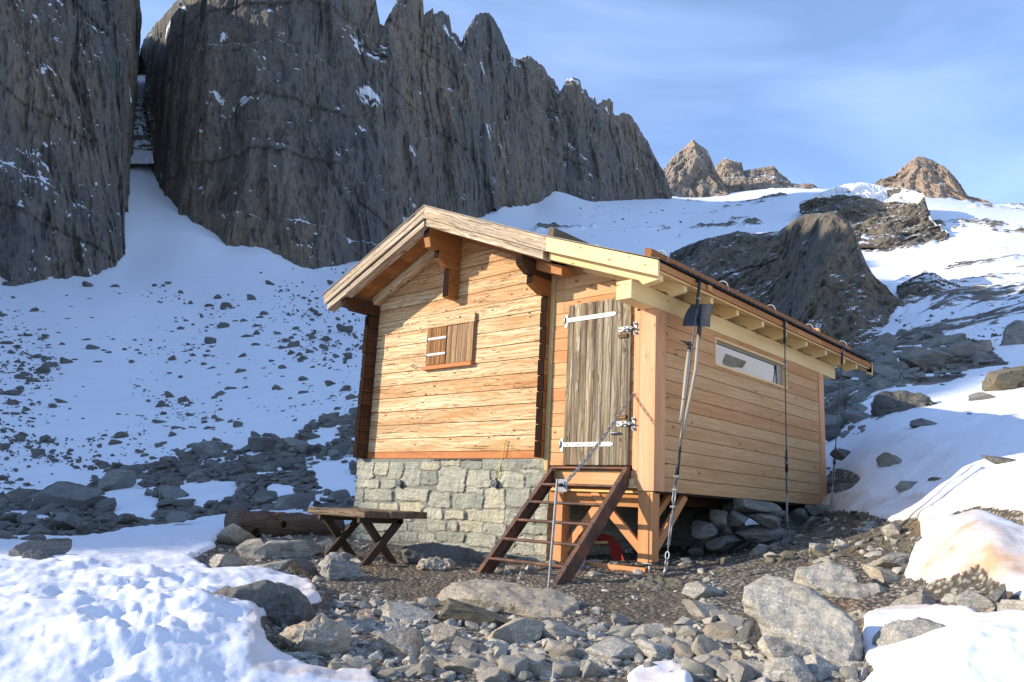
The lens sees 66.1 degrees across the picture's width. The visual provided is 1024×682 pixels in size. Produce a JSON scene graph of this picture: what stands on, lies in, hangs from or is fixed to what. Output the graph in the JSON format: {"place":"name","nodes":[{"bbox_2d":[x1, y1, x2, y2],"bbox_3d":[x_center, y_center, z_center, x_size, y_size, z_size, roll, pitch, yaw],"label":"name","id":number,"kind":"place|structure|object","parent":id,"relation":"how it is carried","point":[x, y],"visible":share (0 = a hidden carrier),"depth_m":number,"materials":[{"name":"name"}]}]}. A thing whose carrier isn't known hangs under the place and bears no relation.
{"place":"outdoors","nodes":[
{"label":"outdoors","id":0,"kind":"place"},
{"bbox_2d":[0,0,141,284],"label":"cliff buttress","id":1,"kind":"structure","parent":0,"point":[69,69],"depth_m":199.80,"materials":[{"name":"stone"}]},
{"bbox_2d":[138,0,671,268],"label":"cliff wall","id":2,"kind":"structure","parent":0,"point":[311,134],"depth_m":304.12,"materials":[{"name":"stone"}]},
{"bbox_2d":[0,163,1023,681],"bbox_3d":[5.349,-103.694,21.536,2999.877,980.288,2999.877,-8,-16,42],"label":"ground","id":3,"kind":"structure","parent":0,"point":[134,603],"depth_m":14.38,"materials":[{"name":"snow"}]},
{"bbox_2d":[22,549,53,559],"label":"boulder","id":4,"kind":"object","parent":3,"relation":"on","point":[36,554],"visible":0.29,"depth_m":6.74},
{"bbox_2d":[8,538,71,556],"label":"boulder","id":5,"kind":"object","parent":3,"relation":"on","point":[55,546],"visible":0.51,"depth_m":7.02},
{"bbox_2d":[47,512,85,529],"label":"boulder","id":6,"kind":"object","parent":3,"relation":"on","point":[65,521],"visible":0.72,"depth_m":13.13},
{"bbox_2d":[33,481,101,511],"bbox_3d":[-10.203,3.684,18.077,1.401,0.900,1.028,7,-12,-20],"label":"boulder","id":7,"kind":"object","parent":3,"relation":"on","point":[80,497],"visible":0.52,"depth_m":17.77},
{"bbox_2d":[98,469,135,490],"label":"boulder","id":8,"kind":"object","parent":3,"relation":"on","point":[115,479],"visible":0.88,"depth_m":23.44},
{"bbox_2d":[130,48,153,163],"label":"snow gully","id":9,"kind":"object","parent":3,"relation":"on","point":[143,151],"visible":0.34,"depth_m":325.09,"materials":[{"name":"snow"}]},
{"bbox_2d":[159,486,188,498],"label":"stone","id":10,"kind":"object","parent":3,"relation":"on","point":[175,492],"visible":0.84,"depth_m":20.03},
{"bbox_2d":[165,511,190,522],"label":"boulder","id":11,"kind":"object","parent":3,"relation":"on","point":[177,516],"visible":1,"depth_m":13.08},
{"bbox_2d":[0,407,362,539],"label":"moraine scree","id":12,"kind":"structure","parent":3,"relation":"on","point":[187,463],"depth_m":21.79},
{"bbox_2d":[0,266,364,489],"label":"scattered rocks","id":13,"kind":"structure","parent":3,"relation":"on","point":[45,369],"depth_m":71.57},
{"bbox_2d":[191,443,223,457],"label":"boulder","id":14,"kind":"object","parent":3,"relation":"on","point":[213,449],"visible":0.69,"depth_m":28.82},
{"bbox_2d":[207,554,245,567],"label":"boulder","id":15,"kind":"object","parent":3,"relation":"on","point":[222,560],"visible":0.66,"depth_m":7.44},
{"bbox_2d":[216,523,254,544],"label":"boulder","id":16,"kind":"object","parent":3,"relation":"on","point":[232,534],"visible":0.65,"depth_m":9.59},
{"bbox_2d":[236,539,266,558],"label":"boulder","id":17,"kind":"object","parent":3,"relation":"on","point":[247,548],"visible":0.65,"depth_m":8.51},
{"bbox_2d":[248,438,276,452],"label":"boulder","id":18,"kind":"object","parent":3,"relation":"on","point":[257,444],"visible":0.86,"depth_m":28.77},
{"bbox_2d":[213,580,313,626],"bbox_3d":[-1.691,1.824,5.335,0.690,0.428,0.540,6,-12,-15],"label":"boulder","id":19,"kind":"object","parent":3,"relation":"on","point":[280,603],"visible":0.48,"depth_m":5.16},
{"bbox_2d":[259,559,292,571],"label":"boulder","id":20,"kind":"object","parent":3,"relation":"on","point":[281,565],"visible":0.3,"depth_m":7.27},
{"bbox_2d":[224,508,344,536],"bbox_3d":[-3.145,2.591,11.053,0.445,0.426,1.765,-8,-16,42],"label":"dead log","id":21,"kind":"object","parent":3,"relation":"on","point":[260,522],"visible":0.66,"depth_m":10.77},
{"bbox_2d":[253,540,324,558],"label":"boulder","id":22,"kind":"object","parent":3,"relation":"on","point":[292,548],"visible":0.73,"depth_m":8.68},
{"bbox_2d":[274,492,317,509],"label":"boulder","id":23,"kind":"object","parent":3,"relation":"on","point":[288,501],"visible":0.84,"depth_m":15.57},
{"bbox_2d":[289,558,317,576],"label":"boulder","id":24,"kind":"object","parent":3,"relation":"on","point":[305,566],"visible":0.82,"depth_m":7.55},
{"bbox_2d":[279,613,352,656],"bbox_3d":[-1.148,1.768,4.615,0.422,0.354,0.424,5,-12,-11],"label":"boulder","id":25,"kind":"object","parent":3,"relation":"on","point":[322,634],"visible":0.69,"depth_m":4.48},
{"bbox_2d":[319,552,366,580],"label":"boulder","id":26,"kind":"object","parent":3,"relation":"on","point":[335,566],"visible":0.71,"depth_m":7.29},
{"bbox_2d":[343,658,376,668],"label":"stone","id":27,"kind":"object","parent":3,"relation":"on","point":[355,663],"visible":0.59,"depth_m":4.18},
{"bbox_2d":[308,507,426,566],"bbox_3d":[-1.622,2.214,8.775,1.130,0.663,0.900,-8,-16,42],"label":"wooden table","id":28,"kind":"object","parent":3,"relation":"on","point":[367,518],"visible":0.82,"depth_m":8.54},
{"bbox_2d":[378,626,425,658],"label":"boulder","id":29,"kind":"object","parent":3,"relation":"on","point":[403,641],"visible":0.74,"depth_m":4.58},
{"bbox_2d":[379,600,436,621],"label":"boulder","id":30,"kind":"object","parent":3,"relation":"on","point":[394,609],"visible":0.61,"depth_m":5.75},
{"bbox_2d":[403,657,434,677],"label":"stone","id":31,"kind":"object","parent":3,"relation":"on","point":[426,667],"visible":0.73,"depth_m":4.18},
{"bbox_2d":[416,556,456,570],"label":"boulder","id":32,"kind":"object","parent":3,"relation":"on","point":[436,563],"visible":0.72,"depth_m":8.11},
{"bbox_2d":[401,542,484,563],"bbox_3d":[-0.732,2.406,8.712,1.008,0.347,0.283,4,-12,-3],"label":"stone block","id":33,"kind":"object","parent":3,"relation":"on","point":[415,553],"depth_m":8.62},
{"bbox_2d":[431,622,461,643],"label":"boulder","id":34,"kind":"object","parent":3,"relation":"on","point":[441,633],"visible":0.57,"depth_m":4.97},
{"bbox_2d":[444,655,480,672],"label":"stone","id":35,"kind":"object","parent":3,"relation":"on","point":[462,664],"visible":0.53,"depth_m":4.28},
{"bbox_2d":[450,636,480,652],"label":"stone","id":36,"kind":"object","parent":3,"relation":"on","point":[459,641],"visible":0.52,"depth_m":4.70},
{"bbox_2d":[439,598,509,626],"bbox_3d":[-0.247,1.982,5.667,0.558,0.218,0.270,2,-12,3],"label":"boulder","id":37,"kind":"object","parent":3,"relation":"on","point":[457,610],"visible":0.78,"depth_m":5.58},
{"bbox_2d":[476,666,509,681],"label":"stone","id":38,"kind":"object","parent":3,"relation":"on","point":[491,674],"visible":0.91,"depth_m":4.09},
{"bbox_2d":[436,579,579,617],"bbox_3d":[-0.027,2.143,6.350,1.284,0.377,0.507,-2,-13,23],"label":"rock slab","id":39,"kind":"object","parent":3,"relation":"on","point":[512,598],"visible":0.62,"depth_m":6.24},
{"bbox_2d":[485,618,543,643],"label":"boulder","id":40,"kind":"object","parent":3,"relation":"on","point":[515,630],"visible":0.78,"depth_m":5.04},
{"bbox_2d":[498,655,531,677],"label":"stone","id":41,"kind":"object","parent":3,"relation":"on","point":[513,666],"visible":0.69,"depth_m":4.17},
{"bbox_2d":[517,654,552,677],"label":"stone","id":42,"kind":"object","parent":3,"relation":"on","point":[534,669],"visible":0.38,"depth_m":4.21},
{"bbox_2d":[476,466,630,584],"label":"wooden steps","id":43,"kind":"structure","parent":3,"relation":"on","point":[570,567],"depth_m":7.96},
{"bbox_2d":[547,479,567,587],"bbox_3d":[0.384,1.678,6.866,0.161,0.937,0.082,-8,-16,42],"label":"handrail post","id":44,"kind":"object","parent":3,"relation":"on","point":[559,487],"visible":1,"depth_m":6.91,"materials":[{"name":"metal"}]},
{"bbox_2d":[548,641,576,657],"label":"stone","id":45,"kind":"object","parent":3,"relation":"on","point":[565,648],"visible":0.58,"depth_m":4.54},
{"bbox_2d":[541,618,587,638],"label":"boulder","id":46,"kind":"object","parent":3,"relation":"on","point":[552,628],"visible":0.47,"depth_m":5.10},
{"bbox_2d":[552,661,579,677],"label":"stone","id":47,"kind":"object","parent":3,"relation":"on","point":[561,669],"visible":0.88,"depth_m":4.18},
{"bbox_2d":[580,660,609,677],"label":"stone","id":48,"kind":"object","parent":3,"relation":"on","point":[590,668],"visible":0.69,"depth_m":4.17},
{"bbox_2d":[322,205,873,572],"bbox_3d":[1.399,1.150,11.653,5.800,5.016,6.420,-8,-16,42],"label":"log cabin","id":49,"kind":"object","parent":3,"relation":"on","point":[504,368],"visible":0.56,"depth_m":9.66,"materials":[{"name":"brown wood"}]},
{"bbox_2d":[422,312,476,370],"bbox_3d":[-0.847,0.014,10.548,0.960,0.705,0.062,-8,-16,42],"label":"window","id":50,"kind":"structure","parent":49,"relation":"in","point":[451,340],"depth_m":10.51,"materials":[{"name":"wood"}]},
{"bbox_2d":[548,227,599,245],"bbox_3d":[2.371,-0.689,10.845,0.163,0.176,5.800,-8,-16,42],"label":"snow guard log","id":51,"kind":"object","parent":49,"relation":"on","point":[554,232],"visible":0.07,"depth_m":8.82,"materials":[{"name":"wood"}]},
{"bbox_2d":[559,298,636,464],"bbox_3d":[0.927,0.434,8.643,0.995,1.841,0.085,-8,-16,42],"label":"door","id":52,"kind":"structure","parent":49,"relation":"in","point":[599,341],"depth_m":8.64,"materials":[{"name":"wood"}]},
{"bbox_2d":[563,392,633,485],"bbox_3d":[0.869,0.908,7.624,0.042,1.048,1.485,-5,-14,32],"label":"chain","id":53,"kind":"object","parent":49,"relation":"hanging from","point":[592,450],"visible":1,"depth_m":7.57,"materials":[{"name":"metal"}]},
{"bbox_2d":[662,279,700,575],"bbox_3d":[1.620,0.721,7.764,0.252,3.068,0.578,-8,-16,42],"label":"guy cable","id":54,"kind":"object","parent":49,"relation":"attached to","point":[676,475],"visible":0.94,"depth_m":7.54,"materials":[{"name":"metal"}]},
{"bbox_2d":[669,340,692,421],"bbox_3d":[1.636,0.372,7.683,0.054,0.819,0.474,-8,-16,42],"label":"ice pick","id":55,"kind":"object","parent":54,"relation":"attached to","point":[689,345],"visible":1,"depth_m":7.76,"materials":[{"name":"grey metal"}]},
{"bbox_2d":[679,304,714,438],"bbox_3d":[1.956,0.279,8.202,0.113,1.564,0.877,-8,-16,42],"label":"shovel","id":56,"kind":"object","parent":49,"relation":"hanging from","point":[704,313],"visible":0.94,"depth_m":8.19,"materials":[{"name":"black plastic"}]},
{"bbox_2d":[644,248,851,349],"bbox_3d":[3.196,-0.384,9.806,0.163,0.166,5.520,-8,-16,42],"label":"snow guard log","id":57,"kind":"object","parent":49,"relation":"on","point":[652,252],"visible":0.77,"depth_m":8.96,"materials":[{"name":"wood"}]},
{"bbox_2d":[714,336,787,388],"bbox_3d":[3.022,0.304,9.960,0.102,0.347,2.006,-8,-16,42],"label":"side window","id":58,"kind":"structure","parent":49,"relation":"in","point":[729,356],"depth_m":9.96,"materials":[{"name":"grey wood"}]},
{"bbox_2d":[775,317,789,532],"bbox_3d":[3.217,1.014,9.533,0.257,2.817,0.088,-7,-15,39],"label":"guy cable","id":59,"kind":"object","parent":49,"relation":"attached to","point":[786,462],"visible":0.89,"depth_m":9.45,"materials":[{"name":"metal"}]},
{"bbox_2d":[829,344,843,517],"bbox_3d":[4.339,1.171,10.764,0.256,2.590,0.710,-8,-16,42],"label":"guy cable","id":60,"kind":"object","parent":49,"relation":"attached to","point":[834,460],"visible":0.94,"depth_m":10.57,"materials":[{"name":"metal"}]},
{"bbox_2d":[197,478,1021,681],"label":"rubble","id":61,"kind":"object","parent":3,"relation":"on","point":[384,624],"visible":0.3,"depth_m":5.32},
{"bbox_2d":[594,533,624,560],"bbox_3d":[1.046,2.384,9.092,0.631,0.307,0.107,-8,-16,42],"label":"snow shovel","id":62,"kind":"object","parent":3,"relation":"on","point":[616,553],"visible":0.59,"depth_m":8.99,"materials":[{"name":"red plastic"}]},
{"bbox_2d":[585,635,645,660],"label":"boulder","id":63,"kind":"object","parent":3,"relation":"on","point":[618,647],"visible":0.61,"depth_m":4.50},
{"bbox_2d":[633,623,663,638],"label":"stone","id":64,"kind":"object","parent":3,"relation":"on","point":[649,630],"visible":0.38,"depth_m":5.09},
{"bbox_2d":[635,638,673,659],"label":"boulder","id":65,"kind":"object","parent":3,"relation":"on","point":[655,649],"visible":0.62,"depth_m":4.43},
{"bbox_2d":[626,575,685,587],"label":"boulder","id":66,"kind":"object","parent":3,"relation":"on","point":[659,581],"visible":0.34,"depth_m":7.13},
{"bbox_2d":[672,641,693,657],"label":"stone","id":67,"kind":"object","parent":3,"relation":"on","point":[680,649],"visible":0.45,"depth_m":4.40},
{"bbox_2d":[681,655,716,679],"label":"stone","id":68,"kind":"object","parent":3,"relation":"on","point":[690,665],"visible":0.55,"depth_m":4.05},
{"bbox_2d":[681,599,717,617],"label":"stone","id":69,"kind":"object","parent":3,"relation":"on","point":[695,609],"visible":0.67,"depth_m":5.68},
{"bbox_2d":[682,581,722,599],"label":"boulder","id":70,"kind":"object","parent":3,"relation":"on","point":[696,590],"visible":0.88,"depth_m":6.32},
{"bbox_2d":[691,634,719,655],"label":"stone","id":71,"kind":"object","parent":3,"relation":"on","point":[702,644],"visible":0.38,"depth_m":4.40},
{"bbox_2d":[701,622,737,638],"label":"stone","id":72,"kind":"object","parent":3,"relation":"on","point":[721,630],"visible":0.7,"depth_m":4.82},
{"bbox_2d":[704,533,748,553],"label":"pier stone","id":73,"kind":"object","parent":3,"relation":"on","point":[726,543],"visible":0.89,"depth_m":9.12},
{"bbox_2d":[692,520,717,537],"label":"pier stone","id":74,"kind":"object","parent":73,"relation":"on","point":[702,529],"visible":1,"depth_m":9.14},
{"bbox_2d":[723,527,732,534],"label":"pier stone","id":75,"kind":"object","parent":73,"relation":"on","point":[727,530],"visible":1,"depth_m":9.13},
{"bbox_2d":[709,510,727,528],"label":"pier stone","id":76,"kind":"object","parent":75,"relation":"on","point":[718,518],"visible":0.98,"depth_m":9.17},
{"bbox_2d":[727,509,748,525],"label":"pier stone","id":77,"kind":"object","parent":73,"relation":"on","point":[735,518],"visible":0.84,"depth_m":9.12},
{"bbox_2d":[718,614,745,626],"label":"stone","id":78,"kind":"object","parent":3,"relation":"on","point":[735,620],"visible":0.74,"depth_m":5.28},
{"bbox_2d":[725,659,754,681],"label":"stone","id":79,"kind":"object","parent":3,"relation":"on","point":[742,671],"visible":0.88,"depth_m":3.96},
{"bbox_2d":[734,619,761,644],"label":"boulder","id":80,"kind":"object","parent":3,"relation":"on","point":[749,632],"visible":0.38,"depth_m":4.66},
{"bbox_2d":[768,539,780,545],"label":"pier stone","id":81,"kind":"object","parent":3,"relation":"on","point":[776,542],"visible":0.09,"depth_m":8.95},
{"bbox_2d":[743,535,763,542],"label":"pier stone","id":82,"kind":"object","parent":81,"relation":"on","point":[753,538],"visible":0.64,"depth_m":9.01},
{"bbox_2d":[735,524,786,542],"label":"pier stone","id":83,"kind":"object","parent":82,"relation":"on","point":[767,535],"visible":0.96,"depth_m":9.00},
{"bbox_2d":[744,513,781,528],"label":"pier stone","id":84,"kind":"object","parent":83,"relation":"on","point":[769,521],"visible":0.96,"depth_m":9.02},
{"bbox_2d":[733,498,781,511],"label":"pier stone","id":85,"kind":"object","parent":84,"relation":"on","point":[745,505],"visible":1,"depth_m":9.12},
{"bbox_2d":[757,635,810,661],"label":"boulder","id":86,"kind":"object","parent":3,"relation":"on","point":[770,647],"visible":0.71,"depth_m":4.19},
{"bbox_2d":[669,211,904,347],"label":"rock knoll","id":87,"kind":"structure","parent":3,"relation":"on","point":[814,270],"depth_m":90.29,"materials":[{"name":"stone"}]},
{"bbox_2d":[760,655,816,681],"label":"boulder","id":88,"kind":"object","parent":3,"relation":"on","point":[791,668],"visible":0.9,"depth_m":3.88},
{"bbox_2d":[788,508,809,525],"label":"pier stone","id":89,"kind":"object","parent":3,"relation":"on","point":[800,516],"visible":0.87,"depth_m":10.41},
{"bbox_2d":[742,574,863,665],"bbox_3d":[1.621,1.599,4.418,0.709,0.523,0.361,-8,-16,42],"label":"rock slab","id":90,"kind":"object","parent":3,"relation":"on","point":[790,611],"visible":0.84,"depth_m":4.34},
{"bbox_2d":[706,509,914,565],"bbox_3d":[3.275,2.285,9.561,1.880,0.822,6.261,1,-12,10],"label":"hollow rubble","id":91,"kind":"object","parent":3,"relation":"on","point":[782,557],"visible":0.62,"depth_m":7.74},
{"bbox_2d":[803,654,839,678],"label":"boulder","id":92,"kind":"object","parent":3,"relation":"on","point":[817,665],"visible":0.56,"depth_m":3.95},
{"bbox_2d":[825,414,845,431],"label":"stone","id":93,"kind":"object","parent":3,"relation":"on","point":[830,419],"visible":0.37,"depth_m":16.86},
{"bbox_2d":[824,393,849,414],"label":"boulder","id":94,"kind":"object","parent":3,"relation":"on","point":[831,408],"visible":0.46,"depth_m":18.42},
{"bbox_2d":[793,561,884,598],"bbox_3d":[2.462,1.867,5.965,0.682,0.374,0.351,-8,-16,42],"label":"boulder","id":95,"kind":"object","parent":3,"relation":"on","point":[830,579],"visible":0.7,"depth_m":5.90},
{"bbox_2d":[839,666,857,679],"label":"stone","id":96,"kind":"object","parent":3,"relation":"on","point":[848,672],"visible":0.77,"depth_m":3.87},
{"bbox_2d":[840,410,871,422],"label":"boulder","id":97,"kind":"object","parent":3,"relation":"on","point":[854,416],"visible":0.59,"depth_m":15.58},
{"bbox_2d":[798,182,948,248],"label":"rock step","id":98,"kind":"object","parent":3,"relation":"on","point":[888,217],"visible":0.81,"depth_m":303.50,"materials":[{"name":"stone"}]},
{"bbox_2d":[861,564,901,584],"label":"boulder","id":99,"kind":"object","parent":3,"relation":"on","point":[880,575],"visible":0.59,"depth_m":6.02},
{"bbox_2d":[854,552,910,569],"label":"boulder","id":100,"kind":"object","parent":3,"relation":"on","point":[892,559],"visible":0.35,"depth_m":6.37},
{"bbox_2d":[874,332,896,350],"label":"stone","id":101,"kind":"object","parent":3,"relation":"on","point":[888,339],"visible":0.57,"depth_m":27.37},
{"bbox_2d":[873,364,898,377],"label":"boulder","id":102,"kind":"object","parent":3,"relation":"on","point":[884,371],"visible":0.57,"depth_m":20.11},
{"bbox_2d":[876,452,901,467],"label":"boulder","id":103,"kind":"object","parent":3,"relation":"on","point":[885,459],"visible":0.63,"depth_m":10.30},
{"bbox_2d":[870,390,936,416],"bbox_3d":[7.444,1.276,14.884,1.272,0.712,0.733,-8,-16,42],"label":"boulder","id":104,"kind":"object","parent":3,"relation":"on","point":[885,402],"visible":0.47,"depth_m":14.80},
{"bbox_2d":[872,617,944,646],"bbox_3d":[2.202,1.704,4.236,0.506,0.440,0.468,-1,-12,20],"label":"boulder","id":105,"kind":"object","parent":3,"relation":"on","point":[896,631],"visible":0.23,"depth_m":4.15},
{"bbox_2d":[824,329,997,493],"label":"rocks","id":106,"kind":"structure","parent":3,"relation":"on","point":[887,356],"depth_m":20.12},
{"bbox_2d":[888,589,935,606],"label":"boulder","id":107,"kind":"object","parent":3,"relation":"on","point":[923,596],"visible":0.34,"depth_m":5.20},
{"bbox_2d":[898,349,955,369],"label":"boulder","id":108,"kind":"object","parent":3,"relation":"on","point":[922,359],"visible":0.73,"depth_m":20.40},
{"bbox_2d":[895,272,961,299],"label":"rock outcrop","id":109,"kind":"object","parent":3,"relation":"on","point":[922,284],"visible":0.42,"depth_m":89.59,"materials":[{"name":"stone"}]},
{"bbox_2d":[949,340,986,358],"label":"boulder","id":110,"kind":"object","parent":3,"relation":"on","point":[965,349],"visible":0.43,"depth_m":21.71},
{"bbox_2d":[953,590,995,611],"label":"boulder","id":111,"kind":"object","parent":3,"relation":"on","point":[976,601],"visible":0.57,"depth_m":4.68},
{"bbox_2d":[988,583,1006,608],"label":"boulder","id":112,"kind":"object","parent":3,"relation":"on","point":[997,595],"visible":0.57,"depth_m":4.65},
{"bbox_2d":[982,365,1023,390],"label":"boulder","id":113,"kind":"object","parent":3,"relation":"on","point":[1005,379],"visible":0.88,"depth_m":14.50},
{"bbox_2d":[997,599,1023,610],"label":"boulder","id":114,"kind":"object","parent":3,"relation":"on","point":[1005,604],"visible":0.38,"depth_m":4.44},
{"bbox_2d":[999,320,1023,345],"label":"standing stone","id":115,"kind":"object","parent":3,"relation":"on","point":[1013,332],"visible":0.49,"depth_m":23.52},
{"bbox_2d":[140,0,1023,204],"label":"sky","id":116,"kind":"structure","parent":0,"point":[828,94],"materials":[{"name":"blue"}]},
{"bbox_2d":[663,140,728,197],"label":"mountain peak","id":117,"kind":"structure","parent":0,"point":[689,170],"depth_m":746.50,"materials":[{"name":"stone"}]},
{"bbox_2d":[715,158,817,192],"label":"mountain peak","id":118,"kind":"structure","parent":0,"point":[734,176],"depth_m":834.19,"materials":[{"name":"stone"}]},
{"bbox_2d":[874,156,991,203],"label":"mountain peak","id":119,"kind":"structure","parent":0,"point":[926,177],"depth_m":861.75,"materials":[{"name":"stone"}]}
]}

